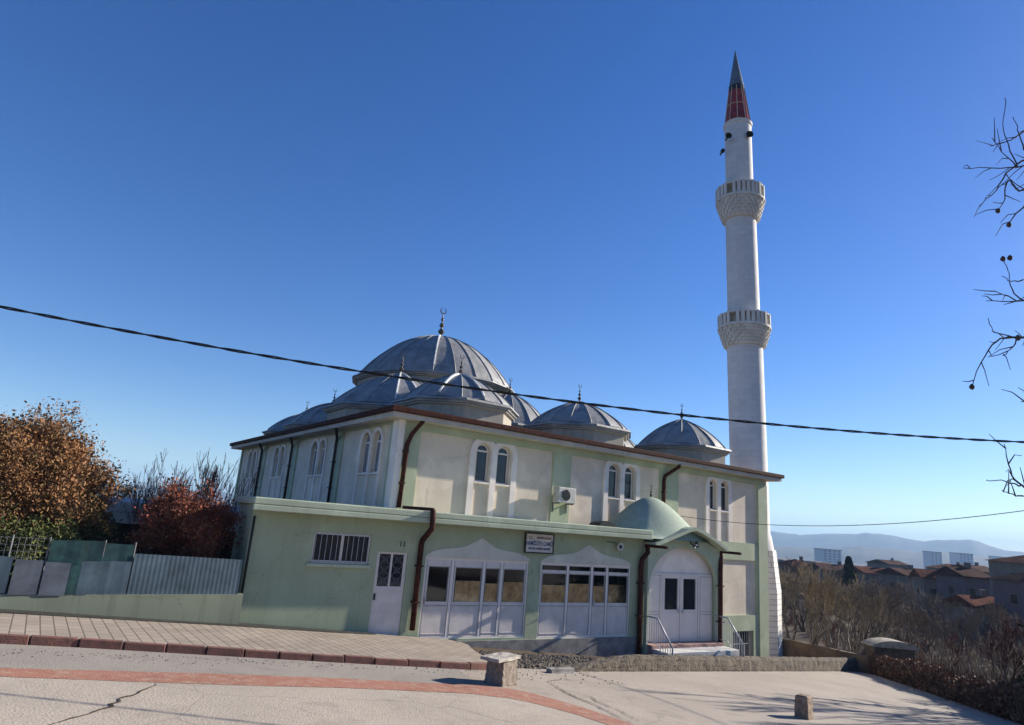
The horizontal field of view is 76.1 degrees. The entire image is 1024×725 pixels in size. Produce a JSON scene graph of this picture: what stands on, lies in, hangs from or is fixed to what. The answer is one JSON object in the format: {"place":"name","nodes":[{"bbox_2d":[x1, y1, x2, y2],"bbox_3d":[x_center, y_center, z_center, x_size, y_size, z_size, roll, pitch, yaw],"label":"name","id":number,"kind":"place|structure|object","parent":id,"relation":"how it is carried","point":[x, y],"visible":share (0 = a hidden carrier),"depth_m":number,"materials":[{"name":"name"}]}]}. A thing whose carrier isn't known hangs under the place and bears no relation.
{"place":"outdoors","nodes":[
{"label":"outdoors","id":0,"kind":"place"},
{"bbox_2d":[0,612,486,661],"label":"sidewalk","id":1,"kind":"structure","parent":0,"point":[342,644],"depth_m":13.95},
{"bbox_2d":[0,609,373,633],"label":"drain channel","id":2,"kind":"object","parent":1,"relation":"on","point":[146,619],"visible":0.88,"depth_m":14.85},
{"bbox_2d":[0,677,605,724],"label":"road","id":3,"kind":"structure","parent":0,"point":[35,701],"depth_m":8.80,"materials":[{"name":"concrete"}]},
{"bbox_2d":[49,684,155,724],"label":"pavement crack","id":4,"kind":"object","parent":3,"relation":"on","point":[112,705],"visible":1,"depth_m":7.81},
{"bbox_2d":[0,649,1021,724],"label":"street","id":5,"kind":"structure","parent":0,"point":[736,698],"depth_m":16.36,"materials":[{"name":"concrete"}]},
{"bbox_2d":[0,644,477,684],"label":"gutter strip","id":6,"kind":"object","parent":5,"relation":"on","point":[109,660],"visible":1,"depth_m":11.16,"materials":[{"name":"concrete"}]},
{"bbox_2d":[0,633,486,669],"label":"kerb","id":7,"kind":"structure","parent":5,"relation":"on","point":[41,640],"depth_m":12.15,"materials":[{"name":"concrete"}]},
{"bbox_2d":[0,668,632,724],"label":"red street band","id":8,"kind":"object","parent":5,"relation":"on","point":[209,678],"visible":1,"depth_m":10.73,"materials":[{"name":"concrete"}]},
{"bbox_2d":[3,649,743,684],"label":"gravel","id":9,"kind":"structure","parent":5,"relation":"on","point":[541,657],"depth_m":17.43,"materials":[{"name":"gravel"}]},
{"bbox_2d":[480,652,520,686],"bbox_3d":[-0.279,6.315,13.288,0.476,0.689,0.916,-5,-17,33],"label":"stone bollard","id":10,"kind":"object","parent":5,"relation":"on","point":[501,669],"visible":0.91,"depth_m":13.21,"materials":[{"name":"stone"}]},
{"bbox_2d":[546,667,573,673],"bbox_3d":[1.198,7.670,16.247,0.859,0.171,0.206,21,-18,-40],"label":"kerb fragment","id":11,"kind":"object","parent":5,"relation":"on","point":[562,670],"visible":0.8,"depth_m":16.17,"materials":[{"name":"concrete"}]},
{"bbox_2d":[794,693,813,719],"bbox_3d":[6.439,7.609,14.446,0.312,0.516,0.316,-9,-19,43],"label":"stone bollard","id":12,"kind":"object","parent":5,"relation":"on","point":[803,707],"visible":0.97,"depth_m":14.36,"materials":[{"name":"grey stone"}]},
{"bbox_2d":[0,305,1023,442],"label":"overhead cable","id":13,"kind":"object","parent":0,"point":[398,377],"visible":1,"depth_m":13.05,"materials":[{"name":"rubber"}]},
{"bbox_2d":[0,0,1023,551],"label":"sky","id":14,"kind":"structure","parent":0,"point":[315,181],"materials":[{"name":"blue"}]},
{"bbox_2d":[21,511,1023,720],"bbox_3d":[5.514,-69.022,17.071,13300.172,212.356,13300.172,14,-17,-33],"label":"ground","id":15,"kind":"structure","parent":0,"point":[801,636],"depth_m":48.57,"materials":[{"name":"soil"}]},
{"bbox_2d":[0,502,48,592],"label":"green bush","id":16,"kind":"object","parent":15,"relation":"on","point":[10,535],"visible":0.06,"depth_m":14.71,"materials":[{"name":"green plant"}]},
{"bbox_2d":[0,409,62,552],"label":"autumn tree","id":17,"kind":"object","parent":15,"relation":"on","point":[7,446],"visible":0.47,"depth_m":15.04,"materials":[{"name":"brown plant"}]},
{"bbox_2d":[0,506,114,589],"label":"green bush","id":18,"kind":"object","parent":15,"relation":"on","point":[63,532],"visible":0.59,"depth_m":14.51,"materials":[{"name":"green plant"}]},
{"bbox_2d":[7,492,123,586],"bbox_3d":[-11.334,4.753,16.313,2.676,3.194,2.491,14,-17,-33],"label":"autumn bush","id":19,"kind":"object","parent":15,"relation":"on","point":[103,523],"visible":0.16,"depth_m":16.48,"materials":[{"name":"brown plant"}]},
{"bbox_2d":[0,396,144,589],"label":"autumn tree","id":20,"kind":"object","parent":15,"relation":"on","point":[75,474],"visible":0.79,"depth_m":16.12,"materials":[{"name":"brown plant"}]},
{"bbox_2d":[0,593,242,623],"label":"garden wall","id":21,"kind":"structure","parent":15,"relation":"on","point":[219,608],"depth_m":14.77,"materials":[{"name":"paint"}]},
{"bbox_2d":[0,534,242,595],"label":"sheet fence","id":22,"kind":"object","parent":21,"relation":"on","point":[74,567],"visible":1,"depth_m":14.51,"materials":[{"name":"grey metal"}]},
{"bbox_2d":[117,483,146,497],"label":"bare tree","id":23,"kind":"object","parent":15,"relation":"on","point":[124,496],"visible":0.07,"depth_m":33.98,"materials":[{"name":"brown plant"}]},
{"bbox_2d":[125,448,194,553],"bbox_3d":[-10.820,4.993,19.691,1.945,4.798,1.543,14,-17,-33],"label":"bare tree","id":24,"kind":"object","parent":15,"relation":"on","point":[134,493],"visible":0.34,"depth_m":19.64,"materials":[{"name":"brown plant"}]},
{"bbox_2d":[103,496,239,589],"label":"garden shed","id":25,"kind":"structure","parent":15,"relation":"on","point":[125,528],"depth_m":21.97,"materials":[{"name":"paint"}]},
{"bbox_2d":[116,472,246,558],"bbox_3d":[-8.464,4.777,16.836,2.908,4.074,2.681,6,-14,-7],"label":"red shrub","id":26,"kind":"object","parent":15,"relation":"on","point":[180,523],"visible":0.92,"depth_m":16.51,"materials":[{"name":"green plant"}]},
{"bbox_2d":[175,448,258,557],"bbox_3d":[-9.396,5.193,20.079,2.042,5.019,2.229,3,-14,6],"label":"bare tree","id":27,"kind":"object","parent":15,"relation":"on","point":[213,475],"visible":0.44,"depth_m":20.16,"materials":[{"name":"brown plant"}]},
{"bbox_2d":[231,496,652,656],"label":"annex building","id":28,"kind":"structure","parent":15,"relation":"on","point":[473,580],"depth_m":19.48,"materials":[{"name":"paint"}]},
{"bbox_2d":[306,531,371,568],"bbox_3d":[-4.740,5.174,18.045,1.780,0.910,0.210,13,-16,-30],"label":"window","id":29,"kind":"structure","parent":28,"relation":"in","point":[340,550],"depth_m":18.08,"materials":[{"name":"white plastic"}]},
{"bbox_2d":[368,551,406,635],"bbox_3d":[-3.534,6.582,18.584,0.940,2.310,0.110,13,-16,-30],"label":"door","id":30,"kind":"structure","parent":28,"relation":"in","point":[386,604],"depth_m":18.60,"materials":[{"name":"white paint"}]},
{"bbox_2d":[524,532,554,553],"bbox_3d":[0.882,5.921,21.442,1.140,0.640,0.120,13,-16,-30],"label":"mosque sign","id":31,"kind":"object","parent":28,"relation":"attached to","point":[541,543],"visible":1,"depth_m":21.40,"materials":[{"name":"white plastic"}]},
{"bbox_2d":[589,520,615,526],"bbox_3d":[3.292,5.849,23.810,0.800,0.175,0.600,13,-16,-30],"label":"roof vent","id":32,"kind":"object","parent":28,"relation":"on","point":[603,523],"visible":0.94,"depth_m":23.60,"materials":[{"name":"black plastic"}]},
{"bbox_2d":[607,541,623,550],"bbox_3d":[3.631,6.470,23.048,0.641,0.291,0.225,13,-16,-30],"label":"wall lamp","id":33,"kind":"object","parent":28,"relation":"attached to","point":[619,546],"visible":1,"depth_m":23.06,"materials":[{"name":"white plastic"}]},
{"bbox_2d":[230,308,784,656],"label":"mosque hall","id":34,"kind":"structure","parent":15,"relation":"on","point":[379,441],"depth_m":27.13,"materials":[{"name":"white paint"}]},
{"bbox_2d":[306,444,316,476],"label":"window","id":35,"kind":"structure","parent":34,"relation":"in","point":[315,452],"depth_m":28.10,"materials":[{"name":"white plastic"}]},
{"bbox_2d":[315,443,324,476],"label":"window","id":36,"kind":"structure","parent":34,"relation":"in","point":[323,451],"depth_m":27.31,"materials":[{"name":"white plastic"}]},
{"bbox_2d":[356,434,369,474],"bbox_3d":[-5.229,3.266,23.439,0.225,1.510,0.780,14,-17,-33],"label":"window","id":37,"kind":"structure","parent":34,"relation":"in","point":[366,450],"depth_m":23.61,"materials":[{"name":"white plastic"}]},
{"bbox_2d":[368,433,380,474],"bbox_3d":[-4.632,3.107,22.602,0.225,1.510,0.780,14,-17,-33],"label":"window","id":38,"kind":"structure","parent":34,"relation":"in","point":[379,436],"depth_m":22.80,"materials":[{"name":"white plastic"}]},
{"bbox_2d":[474,444,488,483],"bbox_3d":[-1.059,3.560,23.027,0.580,1.390,0.225,14,-17,-33],"label":"window","id":39,"kind":"structure","parent":34,"relation":"in","point":[482,452],"depth_m":23.11,"materials":[{"name":"glass"}]},
{"bbox_2d":[495,447,508,486],"bbox_3d":[-0.342,3.735,23.506,0.580,1.390,0.225,14,-17,-33],"label":"window","id":40,"kind":"structure","parent":34,"relation":"in","point":[502,463],"depth_m":23.59,"materials":[{"name":"glass"}]},
{"bbox_2d":[547,487,575,520],"bbox_3d":[1.831,5.338,24.332,1.019,1.360,0.442,14,-17,-33],"label":"air conditioner","id":41,"kind":"object","parent":34,"relation":"attached to","point":[564,495],"visible":1,"depth_m":24.27,"materials":[{"name":"white plastic"}]},
{"bbox_2d":[608,465,618,499],"bbox_3d":[4.075,4.818,26.455,0.580,1.390,0.225,14,-17,-33],"label":"window","id":42,"kind":"structure","parent":34,"relation":"in","point":[612,470],"depth_m":26.54,"materials":[{"name":"glass"}]},
{"bbox_2d":[624,467,634,501],"bbox_3d":[4.792,4.993,26.934,0.580,1.390,0.225,14,-17,-33],"label":"window","id":43,"kind":"structure","parent":34,"relation":"in","point":[628,473],"depth_m":27.03,"materials":[{"name":"glass"}]},
{"bbox_2d":[710,480,716,510],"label":"window","id":44,"kind":"structure","parent":34,"relation":"in","point":[711,483],"depth_m":29.93,"materials":[{"name":"white plastic"}]},
{"bbox_2d":[721,482,729,512],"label":"window","id":45,"kind":"structure","parent":34,"relation":"in","point":[723,487],"depth_m":30.38,"materials":[{"name":"white plastic"}]},
{"bbox_2d":[733,631,751,655],"bbox_3d":[10.241,13.252,29.296,1.450,2.358,0.202,14,-17,-33],"label":"window","id":46,"kind":"structure","parent":34,"relation":"in","point":[744,635],"depth_m":29.66,"materials":[{"name":"white plastic"}]},
{"bbox_2d":[682,510,1023,525],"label":"overhead cable","id":47,"kind":"object","parent":34,"relation":"attached to","point":[867,524],"visible":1,"depth_m":22.16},
{"bbox_2d":[478,651,588,668],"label":"gravel slope","id":48,"kind":"structure","parent":15,"relation":"on","point":[536,667],"depth_m":17.03,"materials":[{"name":"gravel"}]},
{"bbox_2d":[607,485,741,655],"bbox_3d":[5.617,8.547,24.914,4.885,7.652,3.714,13,-16,-30],"label":"entrance porch","id":49,"kind":"object","parent":15,"relation":"on","point":[680,587],"visible":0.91,"depth_m":24.47,"materials":[{"name":"green paint"}]},
{"bbox_2d":[647,616,673,654],"bbox_3d":[5.039,9.822,22.520,0.060,1.948,1.378,13,-16,-30],"label":"handrail","id":50,"kind":"object","parent":49,"relation":"attached to","point":[666,636],"visible":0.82,"depth_m":22.58,"materials":[{"name":"metal"}]},
{"bbox_2d":[662,576,679,641],"bbox_3d":[5.865,9.074,24.119,0.900,2.270,0.100,13,-16,-30],"label":"door leaf","id":51,"kind":"structure","parent":49,"relation":"in","point":[671,585],"depth_m":24.14,"materials":[{"name":"white plastic"}]},
{"bbox_2d":[681,577,697,640],"bbox_3d":[6.673,9.258,24.605,0.900,2.270,0.100,13,-16,-30],"label":"door leaf","id":52,"kind":"structure","parent":49,"relation":"in","point":[689,585],"depth_m":24.63,"materials":[{"name":"white plastic"}]},
{"bbox_2d":[689,540,698,548],"bbox_3d":[6.849,6.849,24.575,0.360,0.299,0.218,13,-16,-30],"label":"porch lamp","id":53,"kind":"object","parent":49,"relation":"hanging from","point":[695,544],"visible":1,"depth_m":24.54,"materials":[{"name":"white plastic"}]},
{"bbox_2d":[715,615,744,656],"bbox_3d":[8.091,10.520,24.356,0.060,1.948,1.378,13,-16,-30],"label":"handrail","id":54,"kind":"object","parent":49,"relation":"attached to","point":[724,617],"visible":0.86,"depth_m":24.42,"materials":[{"name":"metal"}]},
{"bbox_2d":[554,654,857,671],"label":"boundary wall","id":55,"kind":"structure","parent":15,"relation":"on","point":[758,663],"depth_m":21.90,"materials":[{"name":"stone"}]},
{"bbox_2d":[715,51,782,656],"bbox_3d":[13.443,-0.818,37.678,3.209,40.100,3.233,14,-17,-33],"label":"minaret","id":56,"kind":"object","parent":15,"relation":"on","point":[744,326],"visible":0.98,"depth_m":37.44,"materials":[{"name":"paint"}]},
{"bbox_2d":[778,556,803,600],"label":"bare tree","id":57,"kind":"object","parent":15,"relation":"on","point":[793,568],"visible":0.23,"depth_m":66.20,"materials":[{"name":"brown plant"}]},
{"bbox_2d":[778,556,808,582],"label":"house","id":58,"kind":"structure","parent":15,"relation":"on","point":[782,564],"depth_m":131.72,"materials":[{"name":"paint"}]},
{"bbox_2d":[779,562,811,639],"bbox_3d":[14.685,13.412,35.459,2.687,5.316,3.423,-6,-17,37],"label":"bare tree","id":59,"kind":"object","parent":15,"relation":"on","point":[787,584],"visible":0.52,"depth_m":35.89,"materials":[{"name":"brown plant"}]},
{"bbox_2d":[778,566,820,631],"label":"bare tree","id":60,"kind":"object","parent":15,"relation":"on","point":[802,627],"visible":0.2,"depth_m":51.88,"materials":[{"name":"brown plant"}]},
{"bbox_2d":[792,562,843,644],"bbox_3d":[17.515,14.299,37.404,2.687,5.508,3.423,14,-17,-33],"label":"bare tree","id":61,"kind":"object","parent":15,"relation":"on","point":[813,587],"visible":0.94,"depth_m":37.16,"materials":[{"name":"brown plant"}]},
{"bbox_2d":[795,567,846,624],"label":"bare tree","id":62,"kind":"object","parent":15,"relation":"on","point":[837,576],"visible":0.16,"depth_m":58.53,"materials":[{"name":"brown plant"}]},
{"bbox_2d":[777,559,866,566],"bbox_3d":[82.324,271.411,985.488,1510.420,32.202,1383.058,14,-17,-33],"label":"town","id":63,"kind":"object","parent":15,"relation":"on","point":[805,561],"visible":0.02,"depth_m":326.47},
{"bbox_2d":[807,561,843,588],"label":"house","id":64,"kind":"structure","parent":15,"relation":"on","point":[839,565],"depth_m":124.01,"materials":[{"name":"paint"}]},
{"bbox_2d":[782,638,869,671],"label":"garden wall","id":65,"kind":"structure","parent":15,"relation":"on","point":[793,648],"depth_m":32.72,"materials":[{"name":"concrete"}]},
{"bbox_2d":[813,548,841,563],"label":"apartment block","id":66,"kind":"structure","parent":15,"relation":"on","point":[831,556],"depth_m":774.43,"materials":[{"name":"paint"}]},
{"bbox_2d":[815,574,862,630],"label":"bare tree","id":67,"kind":"object","parent":15,"relation":"on","point":[840,599],"visible":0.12,"depth_m":52.59,"materials":[{"name":"brown plant"}]},
{"bbox_2d":[827,566,850,579],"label":"bare tree","id":68,"kind":"object","parent":15,"relation":"on","point":[840,571],"visible":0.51,"depth_m":103.55,"materials":[{"name":"brown plant"}]},
{"bbox_2d":[810,567,873,650],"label":"bare tree","id":69,"kind":"object","parent":15,"relation":"on","point":[857,588],"visible":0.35,"depth_m":40.08,"materials":[{"name":"brown plant"}]},
{"bbox_2d":[840,556,862,594],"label":"conifer","id":70,"kind":"object","parent":15,"relation":"on","point":[848,574],"visible":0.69,"depth_m":102.17,"materials":[{"name":"green plant"}]},
{"bbox_2d":[829,576,896,654],"bbox_3d":[18.716,14.029,35.036,2.909,4.660,2.284,1,-14,14],"label":"bare tree","id":71,"kind":"object","parent":15,"relation":"on","point":[878,609],"visible":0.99,"depth_m":34.98,"materials":[{"name":"brown plant"}]},
{"bbox_2d":[852,576,882,606],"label":"bare tree","id":72,"kind":"object","parent":15,"relation":"on","point":[873,582],"visible":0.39,"depth_m":84.40,"materials":[{"name":"brown plant"}]},
{"bbox_2d":[854,564,884,592],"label":"house","id":73,"kind":"structure","parent":15,"relation":"on","point":[868,573],"depth_m":111.93,"materials":[{"name":"paint"}]},
{"bbox_2d":[837,580,913,655],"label":"bare tree","id":74,"kind":"object","parent":15,"relation":"on","point":[870,593],"visible":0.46,"depth_m":41.37,"materials":[{"name":"brown plant"}]},
{"bbox_2d":[861,578,911,634],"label":"bare tree","id":75,"kind":"object","parent":15,"relation":"on","point":[898,593],"visible":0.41,"depth_m":54.47,"materials":[{"name":"brown plant"}]},
{"bbox_2d":[866,558,907,568],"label":"house","id":76,"kind":"structure","parent":15,"relation":"on","point":[892,563],"depth_m":182.25,"materials":[{"name":"paint"}]},
{"bbox_2d":[861,637,919,667],"bbox_3d":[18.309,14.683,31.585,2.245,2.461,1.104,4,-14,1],"label":"car","id":77,"kind":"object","parent":15,"relation":"on","point":[891,646],"depth_m":31.34,"materials":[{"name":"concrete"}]},
{"bbox_2d":[874,565,914,604],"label":"house","id":78,"kind":"structure","parent":15,"relation":"on","point":[890,574],"depth_m":102.01,"materials":[{"name":"paint"}]},
{"bbox_2d":[882,600,918,641],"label":"bare tree","id":79,"kind":"object","parent":15,"relation":"on","point":[909,607],"visible":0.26,"depth_m":47.45,"materials":[{"name":"brown plant"}]},
{"bbox_2d":[780,580,1023,712],"bbox_3d":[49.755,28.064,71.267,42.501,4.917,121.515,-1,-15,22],"label":"scrub","id":80,"kind":"object","parent":15,"relation":"on","point":[922,645],"visible":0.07,"depth_m":50.24,"materials":[{"name":"plant"}]},
{"bbox_2d":[885,604,937,644],"bbox_3d":[22.750,15.546,37.251,2.682,3.407,2.431,-3,-16,28],"label":"bare tree","id":81,"kind":"object","parent":15,"relation":"on","point":[920,618],"visible":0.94,"depth_m":37.16,"materials":[{"name":"brown plant"}]},
{"bbox_2d":[903,585,946,634],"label":"bare tree","id":82,"kind":"object","parent":15,"relation":"on","point":[914,596],"visible":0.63,"depth_m":60.82,"materials":[{"name":"brown plant"}]},
{"bbox_2d":[903,604,949,653],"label":"bare tree","id":83,"kind":"object","parent":15,"relation":"on","point":[937,629],"visible":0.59,"depth_m":42.99,"materials":[{"name":"brown plant"}]},
{"bbox_2d":[909,566,944,617],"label":"house","id":84,"kind":"structure","parent":15,"relation":"on","point":[926,578],"depth_m":82.89,"materials":[{"name":"paint"}]},
{"bbox_2d":[929,588,937,596],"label":"window","id":85,"kind":"structure","parent":84,"relation":"in","point":[931,590],"depth_m":81.96,"materials":[{"name":"glass"}]},
{"bbox_2d":[915,592,959,639],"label":"bare tree","id":86,"kind":"object","parent":15,"relation":"on","point":[935,608],"visible":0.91,"depth_m":57.57,"materials":[{"name":"brown plant"}]},
{"bbox_2d":[859,649,1023,724],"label":"hedge","id":87,"kind":"object","parent":15,"relation":"on","point":[1005,698],"visible":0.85,"depth_m":22.93,"materials":[{"name":"brown plant"}]},
{"bbox_2d":[924,562,959,569],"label":"house","id":88,"kind":"structure","parent":15,"relation":"on","point":[934,567],"depth_m":160.67,"materials":[{"name":"paint"}]},
{"bbox_2d":[939,630,967,670],"bbox_3d":[23.712,15.648,35.122,1.042,2.510,1.555,7,-14,-11],"label":"bare tree","id":89,"kind":"object","parent":15,"relation":"on","point":[952,642],"visible":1,"depth_m":35.20,"materials":[{"name":"brown plant"}]},
{"bbox_2d":[934,608,984,657],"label":"bare tree","id":90,"kind":"object","parent":15,"relation":"on","point":[967,624],"visible":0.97,"depth_m":45.50,"materials":[{"name":"brown plant"}]},
{"bbox_2d":[948,552,973,564],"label":"apartment block","id":91,"kind":"structure","parent":15,"relation":"on","point":[961,558],"depth_m":912.68,"materials":[{"name":"paint"}]},
{"bbox_2d":[931,562,991,620],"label":"house","id":92,"kind":"structure","parent":15,"relation":"on","point":[967,578],"depth_m":76.85,"materials":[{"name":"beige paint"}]},
{"bbox_2d":[948,585,953,594],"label":"window","id":93,"kind":"structure","parent":92,"relation":"in","point":[950,588],"depth_m":77.41,"materials":[{"name":"paint"}]},
{"bbox_2d":[968,588,976,595],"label":"window","id":94,"kind":"structure","parent":92,"relation":"in","point":[972,591],"depth_m":75.32,"materials":[{"name":"glass"}]},
{"bbox_2d":[952,562,991,596],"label":"house","id":95,"kind":"structure","parent":15,"relation":"on","point":[984,569],"depth_m":133.36,"materials":[{"name":"paint"}]},
{"bbox_2d":[940,589,1004,634],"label":"house","id":96,"kind":"structure","parent":15,"relation":"on","point":[981,599],"depth_m":64.90,"materials":[{"name":"paint"}]},
{"bbox_2d":[958,599,1007,642],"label":"bare tree","id":97,"kind":"object","parent":15,"relation":"on","point":[1000,608],"visible":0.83,"depth_m":51.05,"materials":[{"name":"brown plant"}]},
{"bbox_2d":[964,98,1023,496],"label":"street tree","id":98,"kind":"object","parent":15,"relation":"on","point":[1003,259],"visible":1,"depth_m":7.45,"materials":[{"name":"brown plant"}]},
{"bbox_2d":[976,635,1021,678],"bbox_3d":[26.910,16.452,36.250,2.163,2.424,1.960,4,-14,4],"label":"bare tree","id":99,"kind":"object","parent":15,"relation":"on","point":[983,645],"visible":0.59,"depth_m":36.30,"materials":[{"name":"brown plant"}]},
{"bbox_2d":[977,617,1023,684],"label":"bare tree","id":100,"kind":"object","parent":15,"relation":"on","point":[1006,633],"visible":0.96,"depth_m":23.46,"materials":[{"name":"brown plant"}]},
{"bbox_2d":[981,602,1023,649],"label":"bare tree","id":101,"kind":"object","parent":15,"relation":"on","point":[1012,618],"visible":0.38,"depth_m":54.62,"materials":[{"name":"brown plant"}]},
{"bbox_2d":[986,572,1023,640],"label":"house","id":102,"kind":"structure","parent":15,"relation":"on","point":[1008,589],"depth_m":63.23,"materials":[{"name":"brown paint"}]},
{"bbox_2d":[1009,593,1018,604],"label":"window","id":103,"kind":"structure","parent":102,"relation":"in","point":[1014,599],"depth_m":62.75,"materials":[{"name":"glass"}]},
{"bbox_2d":[987,555,1023,596],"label":"house","id":104,"kind":"structure","parent":15,"relation":"on","point":[1006,565],"depth_m":85.20,"materials":[{"name":"paint"}]},
{"bbox_2d":[987,611,1023,673],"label":"bare tree","id":105,"kind":"object","parent":15,"relation":"on","point":[1008,620],"visible":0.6,"depth_m":39.43,"materials":[{"name":"brown plant"}]},
{"bbox_2d":[1014,653,1023,681],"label":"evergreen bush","id":106,"kind":"object","parent":15,"relation":"on","point":[1019,679],"visible":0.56,"depth_m":23.97,"materials":[{"name":"green plant"}]},
{"bbox_2d":[107,484,1023,556],"bbox_3d":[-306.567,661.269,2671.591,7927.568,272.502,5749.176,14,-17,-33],"label":"hills","id":107,"kind":"structure","parent":0,"point":[831,541],"depth_m":3391.59,"materials":[{"name":"blue"}]},
{"bbox_2d":[773,546,988,567],"bbox_3d":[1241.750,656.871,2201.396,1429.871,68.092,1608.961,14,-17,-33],"label":"hills","id":108,"kind":"structure","parent":0,"point":[860,554],"depth_m":1971.75,"materials":[{"name":"blue"}]},
{"bbox_2d":[923,551,941,568],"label":"apartment block","id":109,"kind":"structure","parent":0,"point":[930,558],"depth_m":889.23,"materials":[{"name":"paint"}]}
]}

